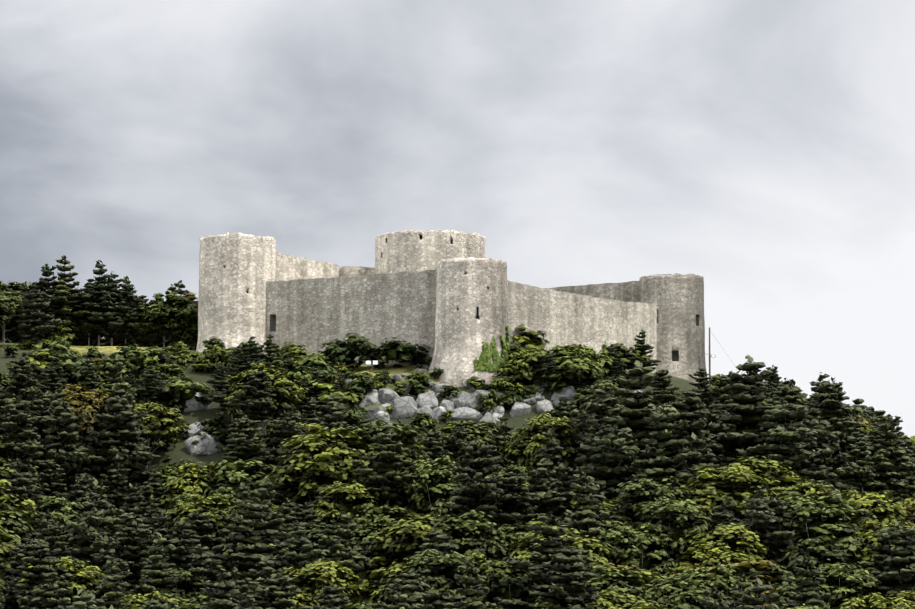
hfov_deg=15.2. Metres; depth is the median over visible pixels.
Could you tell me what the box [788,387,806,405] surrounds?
deciduous tree
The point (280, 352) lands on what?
shrub
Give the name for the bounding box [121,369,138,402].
fir tree
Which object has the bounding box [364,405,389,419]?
rock
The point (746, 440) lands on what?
fir tree
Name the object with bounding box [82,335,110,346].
fir tree
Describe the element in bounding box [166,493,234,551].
deciduous tree
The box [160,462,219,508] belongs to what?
deciduous tree
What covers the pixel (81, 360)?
shrub
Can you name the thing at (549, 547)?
fir tree
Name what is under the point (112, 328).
fir tree
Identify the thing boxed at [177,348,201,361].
shrub
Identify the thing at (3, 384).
deciduous tree
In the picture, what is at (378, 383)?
shrub
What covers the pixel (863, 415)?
deciduous tree
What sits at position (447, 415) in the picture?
shrub
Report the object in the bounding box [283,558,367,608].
deciduous tree
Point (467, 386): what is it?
rock
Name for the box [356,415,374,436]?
fir tree
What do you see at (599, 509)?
fir tree
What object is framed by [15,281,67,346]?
fir tree
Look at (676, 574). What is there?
deciduous tree
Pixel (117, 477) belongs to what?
fir tree
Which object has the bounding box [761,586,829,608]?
deciduous tree
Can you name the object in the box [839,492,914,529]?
deciduous tree
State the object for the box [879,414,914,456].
pine tree
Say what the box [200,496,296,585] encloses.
pine tree
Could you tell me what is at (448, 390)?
shrub
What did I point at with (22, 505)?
deciduous tree
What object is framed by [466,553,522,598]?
deciduous tree
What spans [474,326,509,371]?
tower ivy
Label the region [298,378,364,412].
shrub
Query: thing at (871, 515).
deciduous tree
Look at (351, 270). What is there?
building
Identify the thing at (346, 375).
shrub
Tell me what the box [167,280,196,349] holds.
fir tree
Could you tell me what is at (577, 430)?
fir tree
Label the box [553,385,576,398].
rock
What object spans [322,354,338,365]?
shrub
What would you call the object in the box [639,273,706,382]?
tower
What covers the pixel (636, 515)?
deciduous tree
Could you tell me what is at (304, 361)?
shrub
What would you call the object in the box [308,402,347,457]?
fir tree
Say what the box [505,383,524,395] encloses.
shrub
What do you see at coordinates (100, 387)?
shrub
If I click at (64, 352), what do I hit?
shrub
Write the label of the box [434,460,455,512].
pine tree
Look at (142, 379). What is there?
shrub
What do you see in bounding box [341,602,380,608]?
deciduous tree
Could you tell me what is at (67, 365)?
shrub
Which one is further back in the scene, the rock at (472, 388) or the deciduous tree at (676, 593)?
the rock at (472, 388)
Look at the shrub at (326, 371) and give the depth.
379.71 m
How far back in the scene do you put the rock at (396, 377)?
381.16 m
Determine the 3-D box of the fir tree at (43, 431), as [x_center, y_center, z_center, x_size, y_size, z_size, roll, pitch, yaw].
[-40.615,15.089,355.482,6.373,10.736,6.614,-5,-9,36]
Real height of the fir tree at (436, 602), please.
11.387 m
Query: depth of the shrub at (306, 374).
376.93 m
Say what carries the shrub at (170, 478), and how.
on the ground
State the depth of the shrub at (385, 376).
379.81 m
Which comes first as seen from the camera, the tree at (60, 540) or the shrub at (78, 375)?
the tree at (60, 540)
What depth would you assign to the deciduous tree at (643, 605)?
282.13 m
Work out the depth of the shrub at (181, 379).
376.04 m
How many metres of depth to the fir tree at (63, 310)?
406.10 m
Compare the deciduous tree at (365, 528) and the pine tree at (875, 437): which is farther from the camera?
the pine tree at (875, 437)
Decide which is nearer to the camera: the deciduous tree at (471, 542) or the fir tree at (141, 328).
the deciduous tree at (471, 542)
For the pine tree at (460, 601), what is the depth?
278.53 m
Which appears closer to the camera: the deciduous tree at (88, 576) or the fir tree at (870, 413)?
the deciduous tree at (88, 576)
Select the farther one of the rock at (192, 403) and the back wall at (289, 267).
the back wall at (289, 267)
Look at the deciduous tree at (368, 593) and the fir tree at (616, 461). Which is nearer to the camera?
the deciduous tree at (368, 593)
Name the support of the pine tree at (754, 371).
on the ground
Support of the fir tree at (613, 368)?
on the ground
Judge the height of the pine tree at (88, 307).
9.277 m
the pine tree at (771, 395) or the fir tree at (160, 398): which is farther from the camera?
the pine tree at (771, 395)
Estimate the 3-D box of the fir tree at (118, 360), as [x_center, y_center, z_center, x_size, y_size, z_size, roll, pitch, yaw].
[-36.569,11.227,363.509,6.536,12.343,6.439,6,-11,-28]
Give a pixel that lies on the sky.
(763, 151)
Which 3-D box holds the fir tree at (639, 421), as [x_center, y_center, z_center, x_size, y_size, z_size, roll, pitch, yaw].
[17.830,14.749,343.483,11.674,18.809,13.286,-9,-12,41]
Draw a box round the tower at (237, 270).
[196,232,275,356]
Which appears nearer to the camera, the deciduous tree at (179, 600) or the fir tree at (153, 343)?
the deciduous tree at (179, 600)
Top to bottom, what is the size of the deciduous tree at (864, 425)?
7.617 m
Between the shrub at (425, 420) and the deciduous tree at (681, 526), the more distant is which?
the shrub at (425, 420)
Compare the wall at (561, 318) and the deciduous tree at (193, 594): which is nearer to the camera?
the deciduous tree at (193, 594)
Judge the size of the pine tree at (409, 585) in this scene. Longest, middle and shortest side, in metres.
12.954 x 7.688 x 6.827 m
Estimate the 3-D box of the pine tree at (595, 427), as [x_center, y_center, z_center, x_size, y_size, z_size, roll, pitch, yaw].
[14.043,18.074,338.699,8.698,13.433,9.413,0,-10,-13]
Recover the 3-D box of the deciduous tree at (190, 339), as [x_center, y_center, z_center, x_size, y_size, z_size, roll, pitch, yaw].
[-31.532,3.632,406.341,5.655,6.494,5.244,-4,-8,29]
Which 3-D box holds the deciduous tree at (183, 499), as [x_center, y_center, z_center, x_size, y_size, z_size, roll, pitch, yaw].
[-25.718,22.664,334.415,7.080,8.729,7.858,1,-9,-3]
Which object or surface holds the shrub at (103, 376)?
on the ground
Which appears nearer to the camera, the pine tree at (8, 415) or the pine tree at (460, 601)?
the pine tree at (460, 601)
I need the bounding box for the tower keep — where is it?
[375,229,484,273]
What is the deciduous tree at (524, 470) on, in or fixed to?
on the ground
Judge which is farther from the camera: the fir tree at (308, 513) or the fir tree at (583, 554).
the fir tree at (308, 513)
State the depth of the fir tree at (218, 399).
372.45 m
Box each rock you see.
[178,397,197,411]
[183,422,210,436]
[184,432,224,455]
[188,445,196,455]
[196,401,209,409]
[353,394,381,409]
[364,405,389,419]
[366,389,380,399]
[371,411,389,421]
[377,388,399,403]
[389,396,417,418]
[392,374,401,380]
[400,383,412,396]
[415,391,437,408]
[417,405,431,414]
[429,406,445,419]
[431,383,448,394]
[439,400,455,410]
[448,391,469,401]
[449,407,482,422]
[454,397,464,407]
[462,382,471,388]
[464,390,493,414]
[469,375,485,390]
[477,412,495,425]
[489,405,504,415]
[490,413,501,421]
[509,402,530,416]
[521,398,535,404]
[530,392,541,400]
[536,399,552,413]
[551,393,567,399]
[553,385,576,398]
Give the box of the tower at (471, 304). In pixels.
[428,257,507,386]
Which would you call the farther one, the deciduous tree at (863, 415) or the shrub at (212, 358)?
the deciduous tree at (863, 415)
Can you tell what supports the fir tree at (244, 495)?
on the ground
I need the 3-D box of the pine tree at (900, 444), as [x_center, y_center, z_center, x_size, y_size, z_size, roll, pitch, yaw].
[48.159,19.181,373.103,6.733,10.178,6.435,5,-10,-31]
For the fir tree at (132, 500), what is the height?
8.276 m
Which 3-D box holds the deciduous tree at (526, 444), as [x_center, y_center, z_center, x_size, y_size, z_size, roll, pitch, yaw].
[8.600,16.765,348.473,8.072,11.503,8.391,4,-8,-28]
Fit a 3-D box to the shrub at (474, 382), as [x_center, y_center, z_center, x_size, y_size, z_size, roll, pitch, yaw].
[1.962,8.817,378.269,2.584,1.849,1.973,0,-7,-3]
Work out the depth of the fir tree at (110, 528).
330.93 m
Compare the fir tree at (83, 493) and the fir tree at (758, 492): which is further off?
the fir tree at (83, 493)
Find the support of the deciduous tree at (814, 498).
on the ground
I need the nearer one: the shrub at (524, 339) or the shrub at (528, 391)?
the shrub at (528, 391)
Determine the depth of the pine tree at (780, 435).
338.22 m
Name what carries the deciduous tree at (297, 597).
on the ground
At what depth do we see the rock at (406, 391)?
377.24 m
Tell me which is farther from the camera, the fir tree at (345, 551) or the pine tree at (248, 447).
the pine tree at (248, 447)
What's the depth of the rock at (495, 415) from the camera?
372.44 m
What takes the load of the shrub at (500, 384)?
on the ground
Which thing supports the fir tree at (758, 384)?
on the ground
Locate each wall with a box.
[266,269,436,368]
[276,252,338,280]
[507,280,657,372]
[531,338,640,351]
[543,281,638,301]
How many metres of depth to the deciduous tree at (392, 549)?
312.85 m
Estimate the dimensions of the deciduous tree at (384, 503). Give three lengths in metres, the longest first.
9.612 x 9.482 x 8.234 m
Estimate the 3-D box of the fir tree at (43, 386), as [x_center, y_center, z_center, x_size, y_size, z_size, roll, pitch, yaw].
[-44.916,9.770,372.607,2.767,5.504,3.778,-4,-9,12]
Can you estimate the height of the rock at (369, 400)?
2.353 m
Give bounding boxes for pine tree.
[0,290,13,342]
[0,396,43,472]
[0,403,42,459]
[4,357,45,409]
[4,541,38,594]
[12,539,75,607]
[20,582,70,608]
[23,539,49,556]
[28,264,66,343]
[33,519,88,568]
[34,392,46,399]
[37,459,70,512]
[64,474,98,512]
[74,279,103,346]
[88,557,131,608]
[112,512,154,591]
[116,521,175,590]
[117,283,142,346]
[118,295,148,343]
[135,366,170,408]
[139,598,178,608]
[165,511,222,567]
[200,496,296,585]
[206,363,225,395]
[221,415,269,472]
[230,368,277,426]
[248,574,312,608]
[262,476,299,521]
[273,497,302,529]
[307,519,345,566]
[312,586,349,608]
[350,426,421,508]
[377,572,434,608]
[386,591,423,608]
[389,419,417,462]
[414,429,461,471]
[414,527,466,558]
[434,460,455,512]
[441,589,471,608]
[447,436,513,534]
[487,467,551,533]
[528,547,601,608]
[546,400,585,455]
[567,423,634,494]
[577,379,586,389]
[606,374,618,388]
[628,405,713,500]
[646,401,675,458]
[648,369,682,405]
[650,373,667,396]
[659,390,725,466]
[683,403,728,482]
[684,368,715,408]
[711,374,759,449]
[731,490,799,577]
[741,369,768,391]
[751,403,846,484]
[756,426,842,496]
[761,381,775,401]
[762,365,788,396]
[763,386,822,449]
[779,378,791,387]
[806,377,860,485]
[841,438,877,493]
[850,399,881,416]
[853,527,913,593]
[867,424,891,456]
[868,410,902,427]
[870,438,914,498]
[875,521,914,598]
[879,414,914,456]
[896,474,914,503]
[899,437,914,481]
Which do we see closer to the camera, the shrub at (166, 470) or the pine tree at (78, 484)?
the pine tree at (78, 484)
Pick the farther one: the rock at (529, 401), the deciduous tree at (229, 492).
the rock at (529, 401)
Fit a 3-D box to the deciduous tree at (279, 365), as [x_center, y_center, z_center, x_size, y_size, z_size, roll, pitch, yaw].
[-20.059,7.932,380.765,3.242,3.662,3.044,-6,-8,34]
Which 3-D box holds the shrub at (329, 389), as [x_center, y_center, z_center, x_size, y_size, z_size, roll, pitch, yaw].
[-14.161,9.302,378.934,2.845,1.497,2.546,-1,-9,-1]
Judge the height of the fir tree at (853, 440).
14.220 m
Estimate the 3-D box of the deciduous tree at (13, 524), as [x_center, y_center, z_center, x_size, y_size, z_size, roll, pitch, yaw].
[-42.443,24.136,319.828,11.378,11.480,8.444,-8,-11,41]
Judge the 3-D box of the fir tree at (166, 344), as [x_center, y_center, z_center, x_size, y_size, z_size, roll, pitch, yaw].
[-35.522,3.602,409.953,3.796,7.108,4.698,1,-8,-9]
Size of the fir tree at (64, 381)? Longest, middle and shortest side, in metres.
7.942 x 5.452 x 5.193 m
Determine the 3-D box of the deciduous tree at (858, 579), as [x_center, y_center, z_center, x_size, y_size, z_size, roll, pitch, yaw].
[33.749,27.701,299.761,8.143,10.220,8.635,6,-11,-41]
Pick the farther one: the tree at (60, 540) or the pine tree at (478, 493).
the pine tree at (478, 493)
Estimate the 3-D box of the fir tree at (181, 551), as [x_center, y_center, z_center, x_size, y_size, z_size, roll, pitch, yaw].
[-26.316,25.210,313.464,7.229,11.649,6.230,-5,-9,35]
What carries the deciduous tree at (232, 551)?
on the ground
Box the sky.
[0,0,914,436]
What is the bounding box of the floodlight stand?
[366,361,377,364]
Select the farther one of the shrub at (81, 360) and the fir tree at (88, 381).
the shrub at (81, 360)
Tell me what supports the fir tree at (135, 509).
on the ground
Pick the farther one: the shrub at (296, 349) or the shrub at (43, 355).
the shrub at (296, 349)
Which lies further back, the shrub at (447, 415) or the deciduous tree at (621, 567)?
the shrub at (447, 415)
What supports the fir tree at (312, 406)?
on the ground
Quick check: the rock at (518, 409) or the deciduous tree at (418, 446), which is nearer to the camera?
the deciduous tree at (418, 446)
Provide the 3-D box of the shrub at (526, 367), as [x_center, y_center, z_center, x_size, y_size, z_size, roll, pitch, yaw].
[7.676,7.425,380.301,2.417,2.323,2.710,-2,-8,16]
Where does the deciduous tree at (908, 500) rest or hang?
on the ground
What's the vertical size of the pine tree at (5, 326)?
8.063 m
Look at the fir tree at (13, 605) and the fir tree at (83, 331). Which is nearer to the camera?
the fir tree at (13, 605)
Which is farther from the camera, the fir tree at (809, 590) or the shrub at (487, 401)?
the shrub at (487, 401)
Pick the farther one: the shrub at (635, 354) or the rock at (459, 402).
the shrub at (635, 354)
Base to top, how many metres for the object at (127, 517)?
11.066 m
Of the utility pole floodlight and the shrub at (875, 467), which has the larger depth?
the utility pole floodlight
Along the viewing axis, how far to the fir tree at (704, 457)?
336.13 m
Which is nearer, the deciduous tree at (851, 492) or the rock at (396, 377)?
the deciduous tree at (851, 492)
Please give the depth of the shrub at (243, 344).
393.38 m
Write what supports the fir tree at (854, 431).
on the ground
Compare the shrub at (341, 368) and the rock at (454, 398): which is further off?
the shrub at (341, 368)
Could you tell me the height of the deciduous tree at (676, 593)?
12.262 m
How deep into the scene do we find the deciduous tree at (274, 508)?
332.70 m
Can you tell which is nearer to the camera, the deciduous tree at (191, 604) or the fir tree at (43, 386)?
the deciduous tree at (191, 604)
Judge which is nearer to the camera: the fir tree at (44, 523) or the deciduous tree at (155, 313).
the fir tree at (44, 523)
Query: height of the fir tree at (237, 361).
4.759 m
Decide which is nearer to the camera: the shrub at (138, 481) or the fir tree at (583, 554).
the fir tree at (583, 554)
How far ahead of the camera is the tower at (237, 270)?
396.85 m
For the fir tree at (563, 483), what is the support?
on the ground
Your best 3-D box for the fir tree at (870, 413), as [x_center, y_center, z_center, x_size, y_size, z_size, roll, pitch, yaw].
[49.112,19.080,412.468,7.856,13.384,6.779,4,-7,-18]
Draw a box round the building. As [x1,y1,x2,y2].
[339,266,374,276]
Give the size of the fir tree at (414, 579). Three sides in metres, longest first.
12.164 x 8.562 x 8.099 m
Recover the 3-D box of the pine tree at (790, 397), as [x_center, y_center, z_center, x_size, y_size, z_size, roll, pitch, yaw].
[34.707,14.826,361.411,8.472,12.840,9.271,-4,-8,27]
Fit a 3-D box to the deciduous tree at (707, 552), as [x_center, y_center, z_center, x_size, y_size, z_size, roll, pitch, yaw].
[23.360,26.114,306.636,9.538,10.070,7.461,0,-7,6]
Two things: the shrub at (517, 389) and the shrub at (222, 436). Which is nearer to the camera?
the shrub at (222, 436)
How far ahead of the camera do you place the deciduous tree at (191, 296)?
407.11 m
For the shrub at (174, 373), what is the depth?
378.83 m
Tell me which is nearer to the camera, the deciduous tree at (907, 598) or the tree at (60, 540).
the deciduous tree at (907, 598)
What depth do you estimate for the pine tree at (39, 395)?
368.98 m
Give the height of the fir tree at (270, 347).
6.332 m
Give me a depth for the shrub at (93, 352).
387.51 m
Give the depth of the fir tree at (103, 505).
324.79 m
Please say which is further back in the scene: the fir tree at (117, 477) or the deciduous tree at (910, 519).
the fir tree at (117, 477)
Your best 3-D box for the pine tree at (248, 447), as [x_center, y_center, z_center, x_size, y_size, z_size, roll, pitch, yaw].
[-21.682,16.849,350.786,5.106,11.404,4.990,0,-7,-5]
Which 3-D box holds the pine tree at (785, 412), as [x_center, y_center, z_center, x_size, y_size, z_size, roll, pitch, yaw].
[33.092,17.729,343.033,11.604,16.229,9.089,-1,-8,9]
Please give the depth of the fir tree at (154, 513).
330.60 m
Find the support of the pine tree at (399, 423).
on the ground
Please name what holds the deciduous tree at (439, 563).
on the ground
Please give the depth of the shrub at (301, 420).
369.70 m
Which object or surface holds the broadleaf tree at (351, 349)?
on the ground
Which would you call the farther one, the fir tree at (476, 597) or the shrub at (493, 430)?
the shrub at (493, 430)
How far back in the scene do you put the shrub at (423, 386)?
377.18 m
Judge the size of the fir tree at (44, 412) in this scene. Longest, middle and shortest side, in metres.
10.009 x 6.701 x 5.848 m
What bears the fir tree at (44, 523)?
on the ground
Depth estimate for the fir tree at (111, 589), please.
287.17 m
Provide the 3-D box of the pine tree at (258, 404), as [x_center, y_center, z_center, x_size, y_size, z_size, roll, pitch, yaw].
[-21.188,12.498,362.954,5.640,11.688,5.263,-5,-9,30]
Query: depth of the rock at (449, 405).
374.26 m
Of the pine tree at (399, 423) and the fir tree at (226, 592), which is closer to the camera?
the fir tree at (226, 592)
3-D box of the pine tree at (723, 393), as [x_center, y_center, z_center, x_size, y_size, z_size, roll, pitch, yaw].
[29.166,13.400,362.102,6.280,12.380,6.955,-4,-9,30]
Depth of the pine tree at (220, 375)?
377.05 m
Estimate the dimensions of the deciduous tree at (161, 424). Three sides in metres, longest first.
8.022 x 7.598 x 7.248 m
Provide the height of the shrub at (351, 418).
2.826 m
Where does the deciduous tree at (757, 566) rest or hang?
on the ground
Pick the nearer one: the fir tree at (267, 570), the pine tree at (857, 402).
the fir tree at (267, 570)
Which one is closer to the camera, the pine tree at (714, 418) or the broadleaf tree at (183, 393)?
the pine tree at (714, 418)
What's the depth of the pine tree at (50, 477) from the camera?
343.92 m
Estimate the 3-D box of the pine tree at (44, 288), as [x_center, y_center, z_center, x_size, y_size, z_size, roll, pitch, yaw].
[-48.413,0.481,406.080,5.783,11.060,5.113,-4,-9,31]
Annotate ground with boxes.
[0,343,809,578]
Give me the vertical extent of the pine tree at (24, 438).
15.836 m
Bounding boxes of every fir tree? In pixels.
[0,385,38,439]
[0,433,40,478]
[0,457,47,519]
[0,564,17,604]
[1,281,34,339]
[1,540,26,608]
[9,285,28,342]
[9,352,36,394]
[11,508,66,574]
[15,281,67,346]
[25,465,50,519]
[29,391,97,502]
[33,370,51,397]
[33,391,70,468]
[38,398,86,470]
[39,296,55,339]
[40,255,88,332]
[43,353,66,394]
[43,599,64,608]
[51,378,68,400]
[63,499,119,585]
[66,588,95,608]
[68,287,97,345]
[70,298,97,345]
[70,473,96,560]
[74,479,124,560]
[76,260,127,345]
[76,357,99,391]
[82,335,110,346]
[83,386,160,494]
[86,593,106,608]
[87,271,138,345]
[87,354,136,431]
[89,391,150,473]
[94,536,134,594]
[96,569,130,608]
[99,453,132,523]
[99,498,125,537]
[102,341,115,345]
[104,282,140,346]
[113,276,136,343]
[117,483,153,517]
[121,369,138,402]
[126,295,163,346]
[126,470,168,522]
[128,504,147,527]
[134,533,189,608]
[139,502,171,553]
[142,513,173,553]
[143,319,166,347]
[144,375,167,410]
[145,495,168,526]
[155,517,199,587]
[157,343,172,348]
[159,283,182,345]
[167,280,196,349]
[170,546,195,566]
[177,544,224,602]
[196,568,249,608]
[197,563,218,590]
[208,361,239,421]
[212,511,244,581]
[217,567,255,599]
[221,408,260,471]
[225,477,284,554]
[227,346,246,375]
[229,482,249,522]
[232,595,262,608]
[238,336,269,371]
[241,555,292,608]
[258,403,303,473]
[260,334,287,374]
[268,441,301,502]
[270,514,320,579]
[279,527,329,589]
[281,353,296,375]
[291,393,354,457]
[295,376,320,416]
[296,454,319,520]
[298,502,328,539]
[300,366,331,411]
[300,398,322,433]
[304,486,336,521]
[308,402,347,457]
[318,595,341,608]
[320,512,376,598]
[333,373,347,391]
[333,507,348,538]
[354,418,371,445]
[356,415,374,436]
[359,537,378,583]
[399,568,424,607]
[405,533,467,596]
[415,451,434,492]
[418,567,450,608]
[435,421,483,467]
[437,559,499,608]
[457,506,497,542]
[483,448,499,470]
[485,421,514,466]
[493,414,515,464]
[493,510,584,608]
[497,458,567,531]
[527,535,597,603]
[531,426,568,505]
[531,474,552,507]
[536,351,563,394]
[547,419,582,475]
[550,461,577,515]
[554,468,619,562]
[560,386,618,479]
[560,415,660,523]
[580,384,628,434]
[586,360,687,503]
[588,492,611,522]
[603,343,625,376]
[626,329,660,378]
[671,432,682,439]
[677,432,730,497]
[688,502,733,545]
[699,583,729,608]
[708,355,814,469]
[713,499,740,522]
[729,575,759,608]
[732,486,785,569]
[736,578,778,608]
[749,381,770,396]
[774,553,834,608]
[788,379,807,398]
[800,406,859,498]
[804,372,862,435]
[818,380,880,485]
[842,420,914,503]
[844,425,876,479]
[861,408,877,427]
[866,415,913,468]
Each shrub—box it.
[3,343,19,357]
[16,341,30,348]
[21,339,36,349]
[21,350,40,364]
[27,360,51,382]
[28,349,67,382]
[38,339,57,348]
[38,341,78,361]
[42,339,69,349]
[46,332,74,345]
[58,357,106,383]
[69,364,101,385]
[72,349,82,359]
[73,358,93,364]
[81,346,105,359]
[92,362,108,382]
[93,379,120,397]
[99,355,135,379]
[111,344,140,360]
[115,377,144,396]
[119,471,153,493]
[124,346,163,378]
[133,374,168,395]
[137,370,171,384]
[138,437,175,449]
[143,490,170,508]
[153,347,173,368]
[154,470,187,496]
[155,454,195,474]
[156,465,182,475]
[157,362,184,375]
[161,341,190,358]
[163,377,195,392]
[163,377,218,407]
[165,367,188,381]
[165,400,188,411]
[166,343,186,358]
[172,354,192,367]
[175,420,192,438]
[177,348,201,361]
[190,364,208,371]
[192,354,211,370]
[192,432,209,444]
[194,412,232,434]
[200,344,221,355]
[202,336,224,350]
[203,351,221,371]
[211,347,245,371]
[212,428,231,451]
[239,342,265,355]
[264,353,284,360]
[274,347,287,357]
[276,346,328,374]
[280,341,307,357]
[283,367,318,388]
[291,413,307,426]
[293,356,339,383]
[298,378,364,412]
[320,381,335,391]
[321,339,346,365]
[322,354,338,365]
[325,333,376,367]
[327,379,348,388]
[337,364,347,375]
[341,361,358,370]
[341,407,373,427]
[343,370,352,377]
[345,377,372,391]
[347,370,372,382]
[348,375,378,400]
[355,346,384,368]
[368,337,411,367]
[371,379,383,389]
[372,370,389,386]
[374,369,396,382]
[374,404,392,413]
[392,342,429,362]
[393,382,415,396]
[405,370,431,389]
[408,411,441,431]
[409,378,435,395]
[410,352,431,368]
[416,428,445,439]
[428,367,442,378]
[436,424,452,436]
[437,385,465,400]
[439,410,451,420]
[445,419,464,427]
[464,376,485,390]
[472,391,503,414]
[477,383,502,394]
[481,424,510,437]
[490,377,514,391]
[494,359,534,385]
[494,362,522,376]
[496,389,521,409]
[497,395,511,409]
[502,375,523,390]
[505,343,526,365]
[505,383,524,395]
[509,324,549,350]
[509,350,534,366]
[510,427,532,441]
[519,386,537,399]
[520,348,561,374]
[523,362,535,378]
[523,383,541,392]
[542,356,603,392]
[545,343,594,379]
[545,345,563,366]
[545,379,561,392]
[573,347,615,376]
[576,345,601,358]
[583,373,605,386]
[588,375,631,398]
[597,342,636,368]
[620,352,651,370]
[670,390,685,411]
[870,464,879,474]
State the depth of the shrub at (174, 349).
389.96 m
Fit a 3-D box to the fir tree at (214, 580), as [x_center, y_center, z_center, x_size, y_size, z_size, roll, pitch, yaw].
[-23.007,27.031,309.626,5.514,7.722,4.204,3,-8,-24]
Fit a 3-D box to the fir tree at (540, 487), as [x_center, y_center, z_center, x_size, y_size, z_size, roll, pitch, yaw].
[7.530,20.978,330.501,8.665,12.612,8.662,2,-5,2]
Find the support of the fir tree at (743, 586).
on the ground
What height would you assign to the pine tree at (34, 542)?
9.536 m
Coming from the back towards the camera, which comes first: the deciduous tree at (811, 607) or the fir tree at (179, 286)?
the fir tree at (179, 286)
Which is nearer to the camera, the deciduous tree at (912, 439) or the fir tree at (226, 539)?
the fir tree at (226, 539)
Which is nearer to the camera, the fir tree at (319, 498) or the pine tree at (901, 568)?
the pine tree at (901, 568)
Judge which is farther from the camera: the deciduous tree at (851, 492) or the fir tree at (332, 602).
the deciduous tree at (851, 492)
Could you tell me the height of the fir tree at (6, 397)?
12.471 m
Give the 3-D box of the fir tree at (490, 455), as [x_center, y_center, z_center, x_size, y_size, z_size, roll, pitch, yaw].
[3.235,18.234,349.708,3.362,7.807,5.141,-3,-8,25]
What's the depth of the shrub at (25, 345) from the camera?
396.37 m
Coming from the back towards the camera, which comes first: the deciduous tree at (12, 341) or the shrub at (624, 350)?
the deciduous tree at (12, 341)
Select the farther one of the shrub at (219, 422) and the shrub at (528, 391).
the shrub at (528, 391)
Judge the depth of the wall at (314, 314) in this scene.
391.99 m
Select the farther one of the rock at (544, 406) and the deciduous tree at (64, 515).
the rock at (544, 406)
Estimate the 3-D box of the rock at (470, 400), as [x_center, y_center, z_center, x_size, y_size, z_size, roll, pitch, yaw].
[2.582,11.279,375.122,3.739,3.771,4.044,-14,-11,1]
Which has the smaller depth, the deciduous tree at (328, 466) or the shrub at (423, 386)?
the deciduous tree at (328, 466)
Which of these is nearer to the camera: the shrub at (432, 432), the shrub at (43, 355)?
the shrub at (432, 432)
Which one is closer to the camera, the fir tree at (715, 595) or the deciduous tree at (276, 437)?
the fir tree at (715, 595)
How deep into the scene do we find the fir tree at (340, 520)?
327.64 m
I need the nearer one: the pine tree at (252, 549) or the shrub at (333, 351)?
the pine tree at (252, 549)
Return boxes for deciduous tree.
[0,281,31,342]
[0,290,20,330]
[0,336,13,342]
[0,372,39,413]
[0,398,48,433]
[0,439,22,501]
[0,479,40,542]
[0,509,40,563]
[0,526,25,596]
[17,556,105,607]
[22,496,83,555]
[49,382,109,468]
[55,319,81,343]
[92,358,109,382]
[120,591,177,608]
[131,567,203,603]
[132,402,186,468]
[139,292,187,347]
[140,595,187,608]
[141,297,197,343]
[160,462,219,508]
[162,492,206,532]
[164,496,179,517]
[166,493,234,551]
[170,310,197,349]
[175,590,257,608]
[177,292,197,350]
[191,459,296,506]
[200,505,253,554]
[203,486,250,511]
[203,543,291,594]
[224,363,308,433]
[247,498,282,526]
[249,419,306,457]
[258,423,373,514]
[266,360,287,374]
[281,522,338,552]
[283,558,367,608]
[285,591,313,608]
[306,481,379,524]
[326,418,426,484]
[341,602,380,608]
[342,505,414,539]
[344,517,397,571]
[349,477,410,514]
[351,566,412,607]
[357,578,390,603]
[361,512,462,579]
[372,549,475,608]
[389,455,470,533]
[409,442,435,460]
[427,510,514,577]
[436,420,511,459]
[460,470,537,535]
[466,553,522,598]
[473,558,535,604]
[483,523,548,584]
[496,464,531,477]
[499,413,578,472]
[505,525,615,595]
[510,519,557,546]
[530,591,600,608]
[549,498,629,530]
[559,380,627,433]
[564,518,629,561]
[583,565,651,603]
[584,589,645,608]
[590,569,668,600]
[598,523,681,585]
[599,599,674,608]
[608,476,707,530]
[608,563,635,584]
[629,496,713,571]
[639,575,722,608]
[658,517,713,570]
[666,564,758,608]
[667,564,712,589]
[673,465,772,528]
[674,522,777,572]
[675,540,759,578]
[697,375,749,404]
[706,557,787,608]
[716,456,796,499]
[732,564,800,606]
[739,473,837,518]
[744,399,776,428]
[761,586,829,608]
[763,493,880,563]
[775,531,864,591]
[780,491,840,532]
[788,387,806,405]
[791,603,829,608]
[797,563,885,608]
[838,489,886,500]
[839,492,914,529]
[840,592,908,608]
[841,520,914,568]
[844,403,873,426]
[849,422,873,443]
[850,415,877,433]
[852,561,914,588]
[868,510,913,522]
[882,590,914,608]
[895,492,914,513]
[897,504,914,526]
[900,435,914,476]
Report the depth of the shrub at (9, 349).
390.31 m
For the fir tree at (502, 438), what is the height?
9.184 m
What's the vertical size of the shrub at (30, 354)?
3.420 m
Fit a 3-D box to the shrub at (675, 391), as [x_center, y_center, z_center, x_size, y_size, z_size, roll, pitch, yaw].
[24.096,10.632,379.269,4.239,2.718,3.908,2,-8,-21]
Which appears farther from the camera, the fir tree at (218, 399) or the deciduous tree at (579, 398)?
the fir tree at (218, 399)
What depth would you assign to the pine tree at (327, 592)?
293.55 m
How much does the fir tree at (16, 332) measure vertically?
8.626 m
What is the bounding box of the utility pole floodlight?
[708,327,737,375]
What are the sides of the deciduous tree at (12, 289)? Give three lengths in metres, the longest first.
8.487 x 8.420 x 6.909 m
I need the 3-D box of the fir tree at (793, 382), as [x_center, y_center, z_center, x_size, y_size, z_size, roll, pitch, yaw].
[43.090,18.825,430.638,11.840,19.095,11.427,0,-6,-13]
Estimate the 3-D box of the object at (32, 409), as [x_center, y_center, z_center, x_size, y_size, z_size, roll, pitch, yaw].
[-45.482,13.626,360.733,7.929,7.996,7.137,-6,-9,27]
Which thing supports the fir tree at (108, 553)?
on the ground
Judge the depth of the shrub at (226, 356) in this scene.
382.54 m
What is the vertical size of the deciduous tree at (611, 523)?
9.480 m
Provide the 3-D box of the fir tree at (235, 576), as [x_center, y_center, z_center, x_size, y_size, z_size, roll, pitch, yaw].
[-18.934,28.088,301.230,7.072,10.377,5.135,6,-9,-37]
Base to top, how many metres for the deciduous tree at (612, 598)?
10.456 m

